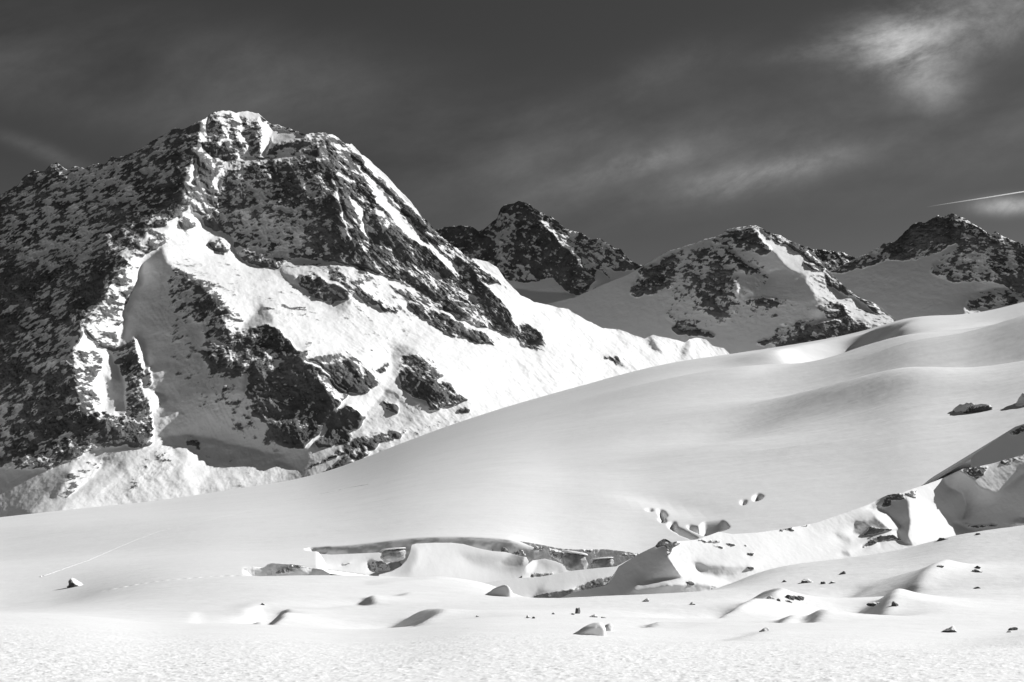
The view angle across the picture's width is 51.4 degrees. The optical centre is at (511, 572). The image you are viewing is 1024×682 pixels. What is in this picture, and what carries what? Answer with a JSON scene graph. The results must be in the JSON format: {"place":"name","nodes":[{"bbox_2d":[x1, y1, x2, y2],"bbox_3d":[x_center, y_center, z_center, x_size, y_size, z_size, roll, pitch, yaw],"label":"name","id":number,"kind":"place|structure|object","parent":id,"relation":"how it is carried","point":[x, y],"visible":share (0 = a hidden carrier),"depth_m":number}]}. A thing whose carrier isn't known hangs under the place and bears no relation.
{"place":"outdoors","nodes":[
{"label":"outdoors","id":0,"kind":"place"},
{"bbox_2d":[0,110,728,516],"bbox_3d":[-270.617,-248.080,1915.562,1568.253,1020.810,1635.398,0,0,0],"label":"mountain","id":1,"kind":"structure","parent":0,"point":[222,300],"depth_m":1459.27},
{"bbox_2d":[0,302,1023,681],"bbox_3d":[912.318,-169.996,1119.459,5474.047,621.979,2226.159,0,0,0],"label":"snow ground","id":2,"kind":"structure","parent":0,"point":[754,442],"depth_m":340.94},
{"bbox_2d":[67,578,82,587],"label":"boulder","id":3,"kind":"object","parent":2,"relation":"on","point":[72,582],"visible":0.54,"depth_m":206.27},
{"bbox_2d":[40,484,366,576],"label":"ski track","id":4,"kind":"structure","parent":2,"relation":"on","point":[166,529],"depth_m":412.32},
{"bbox_2d":[244,563,369,575],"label":"ice wall","id":5,"kind":"structure","parent":2,"relation":"on","point":[272,569],"depth_m":198.83},
{"bbox_2d":[320,553,401,575],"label":"snow bank","id":6,"kind":"structure","parent":2,"relation":"on","point":[372,564],"depth_m":306.99},
{"bbox_2d":[380,547,405,562],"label":"ice block","id":7,"kind":"structure","parent":2,"relation":"on","point":[396,554],"depth_m":281.08},
{"bbox_2d":[379,543,528,582],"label":"snow dome","id":8,"kind":"structure","parent":2,"relation":"on","point":[460,561],"depth_m":301.11},
{"bbox_2d":[310,541,638,568],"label":"ice wall","id":9,"kind":"structure","parent":2,"relation":"on","point":[556,555],"depth_m":327.33},
{"bbox_2d":[485,585,513,596],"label":"boulder","id":10,"kind":"object","parent":2,"relation":"on","point":[504,590],"visible":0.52,"depth_m":142.51},
{"bbox_2d":[522,559,568,577],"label":"snow dome","id":11,"kind":"structure","parent":2,"relation":"on","point":[539,568],"depth_m":280.19},
{"bbox_2d":[485,558,631,597],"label":"snow bank","id":12,"kind":"structure","parent":2,"relation":"on","point":[559,585],"depth_m":220.62},
{"bbox_2d":[561,550,587,570],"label":"ice block","id":13,"kind":"structure","parent":2,"relation":"on","point":[573,560],"depth_m":261.02},
{"bbox_2d":[575,607,579,613],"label":"rock","id":14,"kind":"object","parent":2,"relation":"on","point":[577,610],"visible":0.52,"depth_m":104.85},
{"bbox_2d":[573,622,605,635],"bbox_3d":[3.240,2.581,44.772,1.429,1.025,0.997,0,0,0],"label":"boulder","id":15,"kind":"object","parent":2,"relation":"on","point":[597,628],"visible":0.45,"depth_m":44.38},
{"bbox_2d":[590,557,613,568],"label":"ice block","id":16,"kind":"structure","parent":2,"relation":"on","point":[601,562],"depth_m":257.17},
{"bbox_2d":[605,623,612,630],"bbox_3d":[4.475,2.739,50.872,0.675,0.664,0.616,0,0,0],"label":"boulder","id":17,"kind":"object","parent":2,"relation":"on","point":[609,627],"visible":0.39,"depth_m":50.64},
{"bbox_2d":[786,595,794,599],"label":"rock","id":18,"kind":"object","parent":2,"relation":"on","point":[790,597],"visible":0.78,"depth_m":111.61},
{"bbox_2d":[794,595,803,600],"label":"rock","id":19,"kind":"object","parent":2,"relation":"on","point":[799,598],"visible":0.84,"depth_m":112.09},
{"bbox_2d":[801,579,811,582],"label":"rock","id":20,"kind":"object","parent":2,"relation":"on","point":[806,581],"visible":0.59,"depth_m":142.81},
{"bbox_2d":[866,602,878,605],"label":"rock","id":21,"kind":"object","parent":2,"relation":"on","point":[872,604],"visible":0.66,"depth_m":102.17},
{"bbox_2d":[941,626,956,631],"bbox_3d":[23.367,3.123,56.972,0.895,0.606,0.711,0,0,-26],"label":"rock","id":22,"kind":"object","parent":2,"relation":"on","point":[951,629],"visible":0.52,"depth_m":56.70},
{"bbox_2d":[952,402,991,412],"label":"boulder","id":23,"kind":"object","parent":2,"relation":"on","point":[971,407],"visible":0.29,"depth_m":508.16},
{"bbox_2d":[1015,393,1023,406],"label":"boulder","id":24,"kind":"object","parent":2,"relation":"on","point":[1020,401],"visible":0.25,"depth_m":502.91},
{"bbox_2d":[0,0,1023,265],"label":"sky","id":25,"kind":"structure","parent":0,"point":[648,129]},
{"bbox_2d":[435,201,641,303],"bbox_3d":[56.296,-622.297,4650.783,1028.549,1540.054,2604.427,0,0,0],"label":"distant peak","id":26,"kind":"structure","parent":0,"point":[529,251],"depth_m":3804.87},
{"bbox_2d":[547,225,895,353],"bbox_3d":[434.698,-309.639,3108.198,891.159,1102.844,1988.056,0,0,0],"label":"distant peak","id":27,"kind":"structure","parent":0,"point":[741,289],"depth_m":2521.91},
{"bbox_2d":[561,455,1023,597],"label":"moraine ridge","id":28,"kind":"structure","parent":0,"point":[977,499],"depth_m":219.53},
{"bbox_2d":[804,246,855,270],"bbox_3d":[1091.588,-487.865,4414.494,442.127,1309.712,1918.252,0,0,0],"label":"distant peak","id":29,"kind":"structure","parent":0,"point":[830,260],"depth_m":3676.54},
{"bbox_2d":[829,213,1023,320],"bbox_3d":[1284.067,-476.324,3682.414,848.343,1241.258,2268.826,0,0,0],"label":"distant peak","id":30,"kind":"structure","parent":0,"point":[951,264],"depth_m":3114.80},
{"bbox_2d":[922,424,1023,485],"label":"snow hill","id":31,"kind":"structure","parent":0,"point":[1009,444],"depth_m":324.64}
]}

